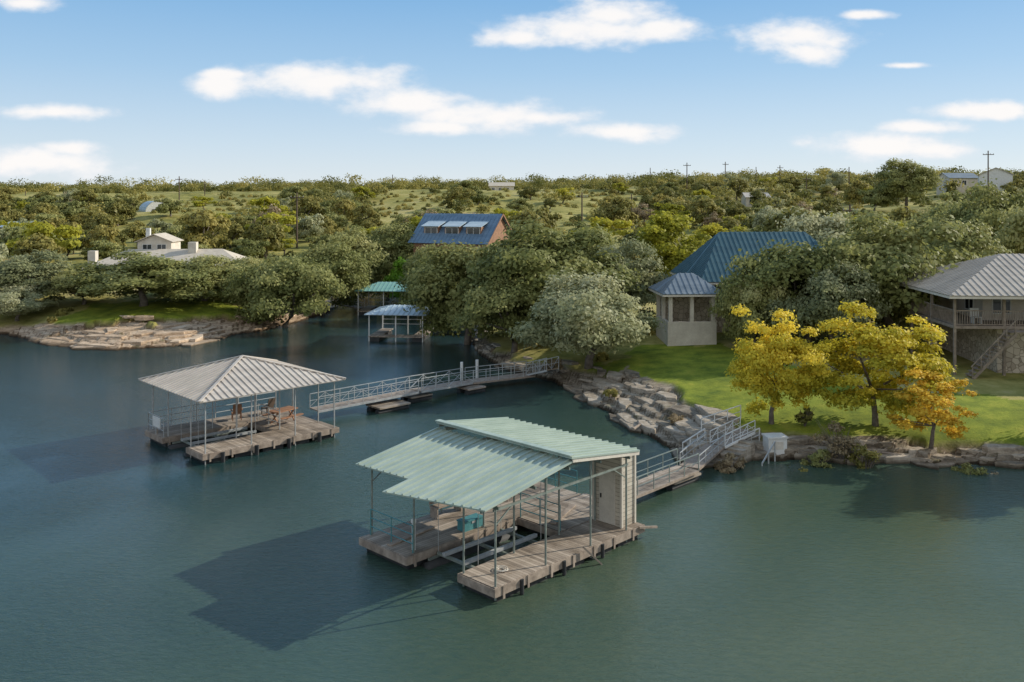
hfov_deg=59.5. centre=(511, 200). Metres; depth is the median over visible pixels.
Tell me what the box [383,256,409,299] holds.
young tree
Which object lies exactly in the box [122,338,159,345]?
rock slab
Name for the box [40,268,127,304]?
oak tree
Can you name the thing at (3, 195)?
hillside oak
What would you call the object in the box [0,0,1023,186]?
sky
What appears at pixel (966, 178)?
cottage
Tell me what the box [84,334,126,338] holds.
rock slab
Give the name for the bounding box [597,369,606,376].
rock slab
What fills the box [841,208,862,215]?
hillside oak
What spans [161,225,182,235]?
hillside oak
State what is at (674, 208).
hillside oak
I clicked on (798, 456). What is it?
rock slab
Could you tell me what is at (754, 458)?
rock slab
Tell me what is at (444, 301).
oak tree
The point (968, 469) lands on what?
shrub
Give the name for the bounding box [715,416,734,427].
rock slab
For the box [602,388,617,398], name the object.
shrub
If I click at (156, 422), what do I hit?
notice board
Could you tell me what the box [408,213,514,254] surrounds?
dormer house
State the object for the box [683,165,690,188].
utility pole
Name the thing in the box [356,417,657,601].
boat dock
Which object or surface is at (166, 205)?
hillside oak
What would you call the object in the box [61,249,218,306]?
oak tree
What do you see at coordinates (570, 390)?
rock slab
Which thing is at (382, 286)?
covered dock
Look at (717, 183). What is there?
hillside oak
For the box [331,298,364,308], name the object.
gangway
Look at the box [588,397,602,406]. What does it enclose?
rock slab
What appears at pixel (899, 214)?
hillside oak
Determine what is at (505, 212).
hillside oak
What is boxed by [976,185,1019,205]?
oak tree
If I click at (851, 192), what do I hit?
hillside oak
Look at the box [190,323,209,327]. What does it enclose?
rock slab
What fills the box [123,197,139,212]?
hillside oak
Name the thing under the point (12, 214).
hillside oak
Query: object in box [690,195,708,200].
hillside oak
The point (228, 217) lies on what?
hillside oak
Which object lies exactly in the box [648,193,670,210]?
hillside oak
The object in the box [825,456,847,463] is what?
rock slab
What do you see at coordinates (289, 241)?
hillside oak
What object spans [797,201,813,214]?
hillside oak
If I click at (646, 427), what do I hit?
rock slab
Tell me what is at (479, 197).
hillside oak
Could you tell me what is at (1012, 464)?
rock slab
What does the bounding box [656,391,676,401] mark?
rock slab
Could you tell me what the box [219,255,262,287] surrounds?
oak tree
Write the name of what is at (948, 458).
rock slab
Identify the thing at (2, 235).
hillside oak
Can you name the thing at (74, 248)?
hillside oak
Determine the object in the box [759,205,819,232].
oak tree
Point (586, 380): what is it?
rock slab
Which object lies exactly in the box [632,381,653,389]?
rock slab
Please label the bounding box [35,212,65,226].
hillside oak
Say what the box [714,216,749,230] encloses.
hillside oak
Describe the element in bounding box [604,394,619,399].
rock slab
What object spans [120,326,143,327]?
rock slab
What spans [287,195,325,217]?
hillside oak
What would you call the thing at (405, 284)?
oak tree
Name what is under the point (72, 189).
hillside oak
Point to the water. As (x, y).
(130, 551)
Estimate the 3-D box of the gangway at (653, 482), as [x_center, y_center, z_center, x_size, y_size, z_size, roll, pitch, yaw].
[6.340,12.555,40.956,1.260,0.990,6.123,0,0,44]
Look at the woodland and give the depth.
288.56 m
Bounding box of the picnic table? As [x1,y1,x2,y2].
[262,406,303,424]
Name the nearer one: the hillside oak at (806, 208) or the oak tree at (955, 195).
the oak tree at (955, 195)
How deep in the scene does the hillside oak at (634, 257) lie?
108.79 m
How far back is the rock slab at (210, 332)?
88.55 m
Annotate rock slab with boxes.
[47,336,72,341]
[70,335,85,337]
[70,345,98,349]
[77,341,123,348]
[81,330,108,333]
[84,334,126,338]
[106,327,117,332]
[119,315,133,318]
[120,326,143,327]
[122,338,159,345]
[127,322,157,325]
[133,327,173,336]
[134,315,153,320]
[152,330,196,336]
[156,322,190,328]
[167,334,191,338]
[169,331,206,343]
[171,324,192,328]
[181,339,219,346]
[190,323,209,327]
[204,329,224,335]
[258,320,272,324]
[283,319,295,322]
[487,346,495,351]
[501,361,515,369]
[556,368,569,372]
[559,359,578,364]
[563,384,582,389]
[565,387,579,393]
[573,394,587,401]
[579,378,592,381]
[582,383,598,389]
[582,393,602,399]
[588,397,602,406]
[592,378,610,389]
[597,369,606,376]
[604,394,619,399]
[605,382,623,387]
[606,371,621,382]
[608,413,618,422]
[616,412,637,424]
[618,398,631,408]
[619,418,641,433]
[623,382,634,389]
[624,369,638,379]
[625,374,639,377]
[630,385,655,393]
[630,404,640,408]
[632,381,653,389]
[637,420,658,434]
[639,397,654,403]
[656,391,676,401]
[656,421,673,426]
[664,426,685,434]
[668,405,701,417]
[671,447,692,468]
[672,434,688,447]
[674,422,688,430]
[676,417,699,426]
[685,427,711,437]
[687,438,713,452]
[694,414,735,432]
[697,406,739,422]
[701,437,719,440]
[705,462,714,467]
[706,428,724,436]
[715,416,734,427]
[718,449,734,457]
[752,454,773,460]
[752,456,767,460]
[754,450,773,454]
[757,445,763,449]
[784,446,798,453]
[788,435,806,437]
[790,436,812,444]
[794,453,811,459]
[797,449,817,452]
[798,445,813,448]
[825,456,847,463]
[838,440,867,445]
[847,458,863,465]
[861,454,886,464]
[883,453,915,463]
[909,447,922,454]
[910,457,919,461]
[910,461,938,469]
[915,457,929,461]
[918,449,927,457]
[925,447,936,454]
[931,453,956,465]
[935,462,956,467]
[941,458,969,463]
[957,448,985,454]
[979,456,996,461]
[982,444,1021,453]
[995,461,1023,468]
[1004,449,1017,453]
[1015,446,1023,453]
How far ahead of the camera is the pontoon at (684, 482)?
42.30 m
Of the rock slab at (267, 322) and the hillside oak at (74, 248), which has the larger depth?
the hillside oak at (74, 248)
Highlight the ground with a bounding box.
[0,183,1023,465]
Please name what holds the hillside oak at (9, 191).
on the ground
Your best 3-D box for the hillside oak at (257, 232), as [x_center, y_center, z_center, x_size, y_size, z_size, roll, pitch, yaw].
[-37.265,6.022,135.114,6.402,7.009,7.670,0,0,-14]
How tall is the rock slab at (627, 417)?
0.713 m
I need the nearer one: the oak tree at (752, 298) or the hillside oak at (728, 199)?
the oak tree at (752, 298)
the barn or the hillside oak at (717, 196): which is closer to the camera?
the hillside oak at (717, 196)
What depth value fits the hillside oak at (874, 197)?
199.97 m
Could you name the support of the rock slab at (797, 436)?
on the ground
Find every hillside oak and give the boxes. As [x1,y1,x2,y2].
[0,186,18,201]
[0,190,7,204]
[0,198,16,206]
[0,204,21,220]
[0,211,12,220]
[0,216,12,225]
[0,220,29,227]
[0,224,63,256]
[0,226,10,239]
[0,243,8,262]
[5,220,84,255]
[10,197,26,208]
[10,232,66,269]
[13,200,29,210]
[15,212,37,221]
[18,217,40,223]
[24,195,63,210]
[24,202,63,215]
[33,191,55,201]
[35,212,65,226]
[39,216,83,230]
[51,200,88,222]
[51,232,85,258]
[56,190,76,203]
[63,188,80,200]
[72,188,102,207]
[73,212,89,225]
[78,230,105,239]
[79,212,122,236]
[79,239,126,260]
[80,224,119,249]
[95,196,120,208]
[102,199,135,225]
[102,230,129,247]
[111,193,128,203]
[121,222,155,246]
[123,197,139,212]
[142,218,172,233]
[154,198,186,216]
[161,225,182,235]
[175,231,190,248]
[176,207,231,248]
[186,243,210,248]
[191,196,217,209]
[214,213,232,218]
[216,219,245,248]
[229,215,251,239]
[231,238,270,257]
[242,215,258,223]
[243,218,286,257]
[244,212,298,231]
[248,196,289,213]
[252,211,265,224]
[257,194,277,206]
[257,203,292,225]
[268,238,296,255]
[275,197,292,211]
[275,211,295,221]
[278,185,306,199]
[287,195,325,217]
[288,213,324,241]
[298,195,321,212]
[303,201,336,218]
[305,234,337,249]
[306,189,322,198]
[316,215,336,234]
[322,225,342,241]
[324,213,349,229]
[327,199,361,214]
[329,198,357,222]
[332,190,353,200]
[345,225,365,236]
[350,186,375,198]
[351,202,380,225]
[356,196,370,203]
[358,226,383,234]
[360,203,378,214]
[360,217,383,228]
[390,214,411,226]
[401,216,422,238]
[403,209,436,222]
[410,208,454,216]
[440,185,476,207]
[449,180,479,191]
[469,190,489,204]
[493,208,520,221]
[506,198,534,211]
[507,208,551,237]
[519,185,540,199]
[527,206,562,231]
[541,197,557,208]
[551,187,574,202]
[565,221,599,233]
[581,216,634,238]
[590,210,614,228]
[595,195,641,228]
[596,196,612,208]
[611,182,628,192]
[626,254,641,261]
[632,203,654,221]
[639,188,651,197]
[639,194,654,209]
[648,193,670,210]
[650,198,677,215]
[652,202,691,216]
[653,186,681,197]
[655,181,663,188]
[659,182,679,192]
[677,200,700,218]
[679,195,688,200]
[688,197,725,225]
[689,181,711,195]
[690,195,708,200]
[691,189,714,197]
[701,211,721,225]
[710,181,722,192]
[710,195,722,199]
[712,195,737,216]
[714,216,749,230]
[720,173,750,188]
[721,176,749,200]
[721,214,746,224]
[725,203,752,215]
[728,225,775,231]
[749,189,765,206]
[752,202,764,212]
[752,205,781,228]
[756,177,777,190]
[761,206,799,225]
[771,197,785,208]
[772,192,787,203]
[776,187,789,193]
[777,176,802,191]
[784,195,808,207]
[797,188,813,200]
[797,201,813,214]
[813,196,843,219]
[819,183,833,191]
[819,185,835,198]
[825,170,847,189]
[827,212,858,231]
[840,179,870,204]
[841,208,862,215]
[849,217,906,231]
[858,187,890,210]
[859,173,879,188]
[881,205,923,221]
[944,183,959,192]
[1000,178,1023,188]
[1013,171,1023,184]
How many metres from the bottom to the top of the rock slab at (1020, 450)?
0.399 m
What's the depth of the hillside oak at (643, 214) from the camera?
187.86 m
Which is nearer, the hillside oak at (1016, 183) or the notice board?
the notice board
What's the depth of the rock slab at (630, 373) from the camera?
63.16 m
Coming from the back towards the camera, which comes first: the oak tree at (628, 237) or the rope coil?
the oak tree at (628, 237)
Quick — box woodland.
[0,165,1023,234]
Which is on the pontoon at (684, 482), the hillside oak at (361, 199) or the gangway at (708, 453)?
the gangway at (708, 453)
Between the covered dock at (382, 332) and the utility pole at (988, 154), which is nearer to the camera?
the covered dock at (382, 332)
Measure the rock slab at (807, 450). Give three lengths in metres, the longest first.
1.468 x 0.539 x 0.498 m
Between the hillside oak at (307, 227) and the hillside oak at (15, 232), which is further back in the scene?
the hillside oak at (307, 227)
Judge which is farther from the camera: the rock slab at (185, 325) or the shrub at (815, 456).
the rock slab at (185, 325)
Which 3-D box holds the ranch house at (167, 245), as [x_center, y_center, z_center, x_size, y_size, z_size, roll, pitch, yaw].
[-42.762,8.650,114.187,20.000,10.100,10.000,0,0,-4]
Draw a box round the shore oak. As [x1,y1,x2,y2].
[506,268,665,369]
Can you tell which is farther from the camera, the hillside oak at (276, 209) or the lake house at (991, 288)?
the hillside oak at (276, 209)
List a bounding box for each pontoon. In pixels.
[366,399,410,413]
[400,391,432,402]
[456,384,485,394]
[648,466,700,490]
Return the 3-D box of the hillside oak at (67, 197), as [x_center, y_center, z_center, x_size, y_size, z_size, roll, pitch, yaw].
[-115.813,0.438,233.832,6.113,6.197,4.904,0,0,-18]
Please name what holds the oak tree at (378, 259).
on the ground
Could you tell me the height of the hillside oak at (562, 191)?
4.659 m
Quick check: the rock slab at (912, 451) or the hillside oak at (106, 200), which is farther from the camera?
the hillside oak at (106, 200)
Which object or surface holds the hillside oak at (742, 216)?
on the ground
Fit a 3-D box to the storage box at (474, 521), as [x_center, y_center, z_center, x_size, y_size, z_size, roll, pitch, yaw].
[-1.653,12.749,35.424,0.460,0.400,1.060,0,0,44]
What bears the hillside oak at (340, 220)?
on the ground
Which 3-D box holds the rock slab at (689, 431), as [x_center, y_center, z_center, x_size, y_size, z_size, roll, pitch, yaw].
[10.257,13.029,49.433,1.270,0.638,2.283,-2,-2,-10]
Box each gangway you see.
[310,376,418,412]
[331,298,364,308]
[410,368,472,392]
[465,361,535,383]
[526,356,558,374]
[636,448,698,498]
[679,432,724,470]
[710,417,754,448]
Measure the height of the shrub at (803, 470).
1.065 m
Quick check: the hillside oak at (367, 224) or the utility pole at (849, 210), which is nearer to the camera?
the utility pole at (849, 210)
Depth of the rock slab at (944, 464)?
45.31 m
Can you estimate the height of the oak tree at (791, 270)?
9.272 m
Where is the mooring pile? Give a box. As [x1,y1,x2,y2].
[460,362,462,379]
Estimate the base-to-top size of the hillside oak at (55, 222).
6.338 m
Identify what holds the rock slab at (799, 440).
on the ground
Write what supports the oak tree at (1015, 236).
on the ground
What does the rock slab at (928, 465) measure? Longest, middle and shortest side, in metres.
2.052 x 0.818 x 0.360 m
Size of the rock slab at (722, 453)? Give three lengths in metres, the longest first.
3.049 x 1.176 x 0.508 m
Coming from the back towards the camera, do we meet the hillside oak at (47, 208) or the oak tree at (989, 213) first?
the hillside oak at (47, 208)
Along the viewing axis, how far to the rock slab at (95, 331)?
86.56 m
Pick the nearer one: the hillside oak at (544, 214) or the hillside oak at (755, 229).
the hillside oak at (755, 229)
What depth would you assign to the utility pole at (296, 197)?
149.89 m
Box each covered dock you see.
[355,281,407,315]
[364,304,433,341]
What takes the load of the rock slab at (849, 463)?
on the ground
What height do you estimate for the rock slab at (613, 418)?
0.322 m
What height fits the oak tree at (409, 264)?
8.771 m
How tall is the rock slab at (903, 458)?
0.591 m
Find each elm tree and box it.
[631,211,711,275]
[691,223,746,244]
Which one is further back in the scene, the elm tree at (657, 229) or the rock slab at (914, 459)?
the elm tree at (657, 229)
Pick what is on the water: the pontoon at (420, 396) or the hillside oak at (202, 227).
the pontoon at (420, 396)
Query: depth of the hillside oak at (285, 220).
151.44 m
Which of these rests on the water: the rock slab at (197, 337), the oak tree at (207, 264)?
the rock slab at (197, 337)
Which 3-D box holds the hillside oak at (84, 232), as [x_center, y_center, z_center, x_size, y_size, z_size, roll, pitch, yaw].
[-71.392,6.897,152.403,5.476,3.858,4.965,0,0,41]
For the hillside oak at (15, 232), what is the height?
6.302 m
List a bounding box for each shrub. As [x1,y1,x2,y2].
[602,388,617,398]
[667,413,684,423]
[793,467,807,471]
[794,407,815,425]
[799,449,834,467]
[813,419,862,459]
[844,441,885,469]
[951,462,988,474]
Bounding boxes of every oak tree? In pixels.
[0,248,83,300]
[0,284,58,320]
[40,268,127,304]
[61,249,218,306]
[181,254,247,300]
[213,252,347,327]
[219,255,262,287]
[280,241,371,314]
[317,224,400,298]
[358,221,417,293]
[394,255,463,322]
[399,244,435,294]
[400,239,520,344]
[446,276,581,353]
[459,215,647,322]
[526,228,567,241]
[567,226,629,267]
[589,236,675,316]
[618,229,682,272]
[707,270,794,342]
[717,238,934,342]
[758,260,895,351]
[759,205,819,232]
[773,208,884,246]
[808,204,989,330]
[870,157,943,209]
[901,197,981,231]
[903,218,1016,306]
[921,177,1023,253]
[936,190,975,207]
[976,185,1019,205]
[993,201,1023,253]
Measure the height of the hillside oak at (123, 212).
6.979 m
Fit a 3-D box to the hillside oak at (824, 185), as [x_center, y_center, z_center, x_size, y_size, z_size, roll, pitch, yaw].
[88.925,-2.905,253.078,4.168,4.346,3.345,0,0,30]
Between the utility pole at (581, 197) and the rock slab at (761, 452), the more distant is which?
the utility pole at (581, 197)
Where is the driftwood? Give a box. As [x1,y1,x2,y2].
[873,448,901,454]
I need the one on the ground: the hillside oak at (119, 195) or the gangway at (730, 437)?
the hillside oak at (119, 195)
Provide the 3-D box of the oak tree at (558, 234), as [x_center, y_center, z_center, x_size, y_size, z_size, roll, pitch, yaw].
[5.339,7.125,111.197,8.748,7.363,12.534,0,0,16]
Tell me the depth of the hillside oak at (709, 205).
177.14 m
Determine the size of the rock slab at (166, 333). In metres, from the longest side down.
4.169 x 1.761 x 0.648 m
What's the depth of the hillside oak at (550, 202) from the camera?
219.31 m
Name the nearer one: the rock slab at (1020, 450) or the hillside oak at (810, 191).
the rock slab at (1020, 450)
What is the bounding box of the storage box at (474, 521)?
[456,513,482,531]
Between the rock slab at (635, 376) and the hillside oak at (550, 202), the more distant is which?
the hillside oak at (550, 202)
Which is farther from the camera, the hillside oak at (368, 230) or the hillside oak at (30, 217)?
the hillside oak at (30, 217)
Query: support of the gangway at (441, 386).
on the pontoon at (420, 396)
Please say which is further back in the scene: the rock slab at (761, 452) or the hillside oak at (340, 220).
the hillside oak at (340, 220)
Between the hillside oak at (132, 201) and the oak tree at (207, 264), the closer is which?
the oak tree at (207, 264)
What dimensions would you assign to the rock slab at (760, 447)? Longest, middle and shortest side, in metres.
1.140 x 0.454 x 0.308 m
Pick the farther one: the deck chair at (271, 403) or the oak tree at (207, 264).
the oak tree at (207, 264)
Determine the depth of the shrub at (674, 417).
51.81 m
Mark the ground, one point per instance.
(690, 375)
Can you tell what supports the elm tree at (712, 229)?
on the ground
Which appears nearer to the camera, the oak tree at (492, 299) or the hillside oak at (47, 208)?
the oak tree at (492, 299)
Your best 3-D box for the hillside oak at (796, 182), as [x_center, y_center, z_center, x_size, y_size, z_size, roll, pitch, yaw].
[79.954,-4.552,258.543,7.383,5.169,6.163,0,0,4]
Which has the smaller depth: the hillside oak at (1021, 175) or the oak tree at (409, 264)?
the oak tree at (409, 264)
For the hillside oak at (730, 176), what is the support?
on the ground
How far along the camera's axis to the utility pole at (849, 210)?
119.89 m
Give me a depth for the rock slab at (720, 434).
49.06 m
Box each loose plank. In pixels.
[387,525,434,545]
[550,504,575,523]
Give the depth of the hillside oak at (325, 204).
195.55 m
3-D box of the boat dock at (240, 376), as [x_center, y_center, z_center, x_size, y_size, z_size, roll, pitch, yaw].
[-15.343,11.220,50.995,8.765,4.800,8.074,0,0,-43]
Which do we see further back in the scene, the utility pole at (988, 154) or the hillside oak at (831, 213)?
the utility pole at (988, 154)
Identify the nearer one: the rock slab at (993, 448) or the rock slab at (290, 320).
the rock slab at (993, 448)
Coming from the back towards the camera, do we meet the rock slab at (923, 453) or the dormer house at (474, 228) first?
the dormer house at (474, 228)
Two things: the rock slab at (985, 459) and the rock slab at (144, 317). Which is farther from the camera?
the rock slab at (144, 317)
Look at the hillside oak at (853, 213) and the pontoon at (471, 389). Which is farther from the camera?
the hillside oak at (853, 213)
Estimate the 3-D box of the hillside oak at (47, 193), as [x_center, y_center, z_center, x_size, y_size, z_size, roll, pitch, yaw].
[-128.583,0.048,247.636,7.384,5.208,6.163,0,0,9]
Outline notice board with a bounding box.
[153,415,160,433]
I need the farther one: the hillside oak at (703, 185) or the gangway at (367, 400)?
the hillside oak at (703, 185)
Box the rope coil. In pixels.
[497,565,508,571]
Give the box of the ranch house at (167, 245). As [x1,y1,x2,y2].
[82,228,246,287]
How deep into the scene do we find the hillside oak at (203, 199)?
238.01 m
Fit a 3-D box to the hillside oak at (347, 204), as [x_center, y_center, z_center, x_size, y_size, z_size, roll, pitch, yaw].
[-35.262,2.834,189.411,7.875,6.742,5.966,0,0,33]
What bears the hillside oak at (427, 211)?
on the ground
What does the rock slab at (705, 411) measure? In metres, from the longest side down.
3.643 x 1.452 x 0.803 m
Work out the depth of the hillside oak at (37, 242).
114.76 m
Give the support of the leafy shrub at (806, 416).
on the ground
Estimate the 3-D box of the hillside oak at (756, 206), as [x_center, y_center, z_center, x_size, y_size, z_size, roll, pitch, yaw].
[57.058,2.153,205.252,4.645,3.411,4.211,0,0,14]
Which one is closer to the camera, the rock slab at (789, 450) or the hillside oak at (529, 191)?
the rock slab at (789, 450)
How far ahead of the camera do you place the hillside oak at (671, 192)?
225.28 m
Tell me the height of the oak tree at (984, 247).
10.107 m
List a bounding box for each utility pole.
[175,176,181,210]
[290,193,303,247]
[576,193,587,220]
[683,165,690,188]
[843,204,857,217]
[983,151,993,185]
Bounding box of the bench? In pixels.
[429,502,461,518]
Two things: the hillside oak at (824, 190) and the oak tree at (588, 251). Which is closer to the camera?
the oak tree at (588, 251)
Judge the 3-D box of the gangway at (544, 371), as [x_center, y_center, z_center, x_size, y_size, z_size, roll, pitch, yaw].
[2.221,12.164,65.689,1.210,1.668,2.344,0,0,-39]
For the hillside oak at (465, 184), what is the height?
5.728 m
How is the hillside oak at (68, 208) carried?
on the ground
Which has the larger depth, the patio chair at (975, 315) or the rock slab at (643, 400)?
the patio chair at (975, 315)
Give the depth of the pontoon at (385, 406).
57.45 m
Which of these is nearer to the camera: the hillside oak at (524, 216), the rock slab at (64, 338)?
the rock slab at (64, 338)
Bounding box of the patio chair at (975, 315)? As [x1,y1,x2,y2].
[969,308,981,323]
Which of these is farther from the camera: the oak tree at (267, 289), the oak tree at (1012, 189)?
the oak tree at (1012, 189)
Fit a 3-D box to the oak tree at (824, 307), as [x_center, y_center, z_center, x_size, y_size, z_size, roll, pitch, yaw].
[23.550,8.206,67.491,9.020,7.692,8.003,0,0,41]
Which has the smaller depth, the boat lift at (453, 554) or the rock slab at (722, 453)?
the boat lift at (453, 554)
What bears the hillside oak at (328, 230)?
on the ground
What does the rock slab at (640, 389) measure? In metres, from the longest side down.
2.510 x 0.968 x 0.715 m
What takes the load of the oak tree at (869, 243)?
on the ground
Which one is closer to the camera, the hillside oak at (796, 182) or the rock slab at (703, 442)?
the rock slab at (703, 442)
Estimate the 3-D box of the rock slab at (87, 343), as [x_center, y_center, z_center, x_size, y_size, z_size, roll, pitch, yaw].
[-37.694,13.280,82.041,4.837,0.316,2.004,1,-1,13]
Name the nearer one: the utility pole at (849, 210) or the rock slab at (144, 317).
the rock slab at (144, 317)
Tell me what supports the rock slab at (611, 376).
on the ground
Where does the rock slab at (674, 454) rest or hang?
on the ground
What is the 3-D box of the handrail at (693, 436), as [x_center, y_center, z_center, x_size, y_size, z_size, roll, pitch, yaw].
[9.646,13.044,47.506,2.121,1.551,0.071,0,0,-44]
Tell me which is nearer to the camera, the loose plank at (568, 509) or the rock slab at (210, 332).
the loose plank at (568, 509)
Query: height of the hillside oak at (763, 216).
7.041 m
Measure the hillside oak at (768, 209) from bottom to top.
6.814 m
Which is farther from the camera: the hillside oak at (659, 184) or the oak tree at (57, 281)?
the hillside oak at (659, 184)
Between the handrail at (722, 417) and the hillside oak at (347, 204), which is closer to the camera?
the handrail at (722, 417)
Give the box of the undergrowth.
[2,183,950,361]
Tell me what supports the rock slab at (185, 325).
on the ground
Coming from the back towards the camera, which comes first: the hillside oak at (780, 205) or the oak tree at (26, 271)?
the hillside oak at (780, 205)
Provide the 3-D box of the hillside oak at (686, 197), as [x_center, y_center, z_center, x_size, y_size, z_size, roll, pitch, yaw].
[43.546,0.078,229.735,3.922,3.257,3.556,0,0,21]
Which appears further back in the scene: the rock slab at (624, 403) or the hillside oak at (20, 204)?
the hillside oak at (20, 204)
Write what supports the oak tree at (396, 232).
on the ground
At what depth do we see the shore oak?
64.70 m
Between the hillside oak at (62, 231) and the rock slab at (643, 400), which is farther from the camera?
the hillside oak at (62, 231)
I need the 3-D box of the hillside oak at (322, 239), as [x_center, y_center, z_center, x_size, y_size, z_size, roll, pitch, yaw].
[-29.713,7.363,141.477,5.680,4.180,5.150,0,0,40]
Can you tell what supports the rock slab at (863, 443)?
on the ground
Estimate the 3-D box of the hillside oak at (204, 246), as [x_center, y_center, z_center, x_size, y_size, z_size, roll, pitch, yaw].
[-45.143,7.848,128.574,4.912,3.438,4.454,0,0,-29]
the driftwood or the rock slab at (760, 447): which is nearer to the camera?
the driftwood
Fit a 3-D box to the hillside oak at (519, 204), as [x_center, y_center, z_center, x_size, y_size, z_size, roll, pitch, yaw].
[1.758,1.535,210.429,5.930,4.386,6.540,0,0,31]
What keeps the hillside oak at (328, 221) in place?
on the ground
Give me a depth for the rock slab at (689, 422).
51.38 m
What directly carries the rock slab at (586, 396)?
on the ground
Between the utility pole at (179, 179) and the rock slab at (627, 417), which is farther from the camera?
the utility pole at (179, 179)
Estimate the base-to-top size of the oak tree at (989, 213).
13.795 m
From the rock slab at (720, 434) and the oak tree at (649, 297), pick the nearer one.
the rock slab at (720, 434)
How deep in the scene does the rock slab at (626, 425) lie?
52.68 m
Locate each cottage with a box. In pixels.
[489,182,514,189]
[740,193,770,206]
[936,173,977,194]
[977,167,1013,192]
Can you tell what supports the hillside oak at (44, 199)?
on the ground
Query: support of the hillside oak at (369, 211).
on the ground
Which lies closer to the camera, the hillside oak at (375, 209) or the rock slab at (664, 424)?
the rock slab at (664, 424)
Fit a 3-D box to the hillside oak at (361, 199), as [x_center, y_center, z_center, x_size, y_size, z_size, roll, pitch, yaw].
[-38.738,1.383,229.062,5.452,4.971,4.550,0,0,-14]
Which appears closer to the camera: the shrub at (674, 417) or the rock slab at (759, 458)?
the rock slab at (759, 458)
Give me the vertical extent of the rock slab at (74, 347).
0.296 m
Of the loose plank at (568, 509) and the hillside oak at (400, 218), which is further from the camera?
the hillside oak at (400, 218)
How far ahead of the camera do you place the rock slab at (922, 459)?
45.81 m
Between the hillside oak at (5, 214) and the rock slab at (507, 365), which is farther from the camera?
the hillside oak at (5, 214)
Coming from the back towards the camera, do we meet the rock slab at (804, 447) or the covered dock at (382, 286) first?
the covered dock at (382, 286)
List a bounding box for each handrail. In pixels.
[682,428,704,454]
[701,405,740,429]
[735,428,759,440]
[761,441,775,465]
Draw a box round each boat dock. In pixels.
[139,355,345,464]
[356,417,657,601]
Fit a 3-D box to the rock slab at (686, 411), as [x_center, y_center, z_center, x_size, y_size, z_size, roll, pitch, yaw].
[10.636,12.794,53.203,1.270,0.590,3.459,-2,3,-28]
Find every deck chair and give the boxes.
[230,404,242,420]
[261,398,275,413]
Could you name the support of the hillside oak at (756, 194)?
on the ground
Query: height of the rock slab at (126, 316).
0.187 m
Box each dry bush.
[545,358,563,373]
[714,452,746,473]
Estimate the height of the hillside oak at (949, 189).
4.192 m
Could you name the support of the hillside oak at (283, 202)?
on the ground
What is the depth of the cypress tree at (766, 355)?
48.61 m
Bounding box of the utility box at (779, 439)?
[761,433,787,454]
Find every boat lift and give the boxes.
[168,394,256,456]
[421,503,537,585]
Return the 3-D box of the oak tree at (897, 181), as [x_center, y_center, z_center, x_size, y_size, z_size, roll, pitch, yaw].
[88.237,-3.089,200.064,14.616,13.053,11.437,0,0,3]
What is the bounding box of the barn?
[138,201,162,211]
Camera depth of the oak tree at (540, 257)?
77.24 m
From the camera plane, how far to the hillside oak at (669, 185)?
256.74 m
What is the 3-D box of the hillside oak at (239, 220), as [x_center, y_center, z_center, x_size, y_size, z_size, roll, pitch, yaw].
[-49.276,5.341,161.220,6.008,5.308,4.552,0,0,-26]
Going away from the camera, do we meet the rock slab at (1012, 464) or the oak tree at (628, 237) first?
the rock slab at (1012, 464)
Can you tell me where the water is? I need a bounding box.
[0,293,1023,681]
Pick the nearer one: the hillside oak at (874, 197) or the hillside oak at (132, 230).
the hillside oak at (132, 230)
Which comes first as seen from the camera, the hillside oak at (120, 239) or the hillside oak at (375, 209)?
the hillside oak at (120, 239)
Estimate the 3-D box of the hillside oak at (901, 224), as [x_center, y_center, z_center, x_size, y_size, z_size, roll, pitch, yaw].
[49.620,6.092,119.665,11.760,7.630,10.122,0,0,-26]
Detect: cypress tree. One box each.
[724,303,832,424]
[784,300,963,426]
[884,367,979,448]
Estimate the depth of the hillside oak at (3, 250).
107.78 m
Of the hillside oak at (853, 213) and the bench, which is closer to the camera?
the bench
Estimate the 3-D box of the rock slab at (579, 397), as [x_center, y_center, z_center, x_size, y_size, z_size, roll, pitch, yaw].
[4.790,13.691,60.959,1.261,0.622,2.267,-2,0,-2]
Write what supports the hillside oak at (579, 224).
on the ground
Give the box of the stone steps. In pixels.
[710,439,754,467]
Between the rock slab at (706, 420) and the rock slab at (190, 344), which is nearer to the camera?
the rock slab at (706, 420)
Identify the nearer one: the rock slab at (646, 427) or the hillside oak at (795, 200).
the rock slab at (646, 427)
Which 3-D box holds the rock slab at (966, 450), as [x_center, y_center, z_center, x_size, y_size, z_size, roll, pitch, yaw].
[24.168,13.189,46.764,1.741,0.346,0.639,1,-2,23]
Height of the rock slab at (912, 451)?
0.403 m
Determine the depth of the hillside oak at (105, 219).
160.74 m
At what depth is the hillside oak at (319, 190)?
260.41 m
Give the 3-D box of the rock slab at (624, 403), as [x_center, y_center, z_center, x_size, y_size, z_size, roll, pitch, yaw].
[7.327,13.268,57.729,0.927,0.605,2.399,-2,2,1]
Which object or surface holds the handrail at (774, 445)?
on the ground
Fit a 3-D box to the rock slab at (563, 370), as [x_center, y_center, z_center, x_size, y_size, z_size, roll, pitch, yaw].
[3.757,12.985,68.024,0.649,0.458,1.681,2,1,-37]
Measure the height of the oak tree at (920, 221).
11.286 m
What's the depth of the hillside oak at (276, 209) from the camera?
165.53 m
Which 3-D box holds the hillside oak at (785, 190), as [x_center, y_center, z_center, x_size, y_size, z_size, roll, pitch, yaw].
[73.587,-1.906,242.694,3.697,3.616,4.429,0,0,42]
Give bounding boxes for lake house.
[648,231,821,345]
[896,253,1023,378]
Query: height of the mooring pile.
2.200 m
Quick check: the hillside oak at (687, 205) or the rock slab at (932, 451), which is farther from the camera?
the hillside oak at (687, 205)
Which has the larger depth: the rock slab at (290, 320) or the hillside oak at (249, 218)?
the hillside oak at (249, 218)

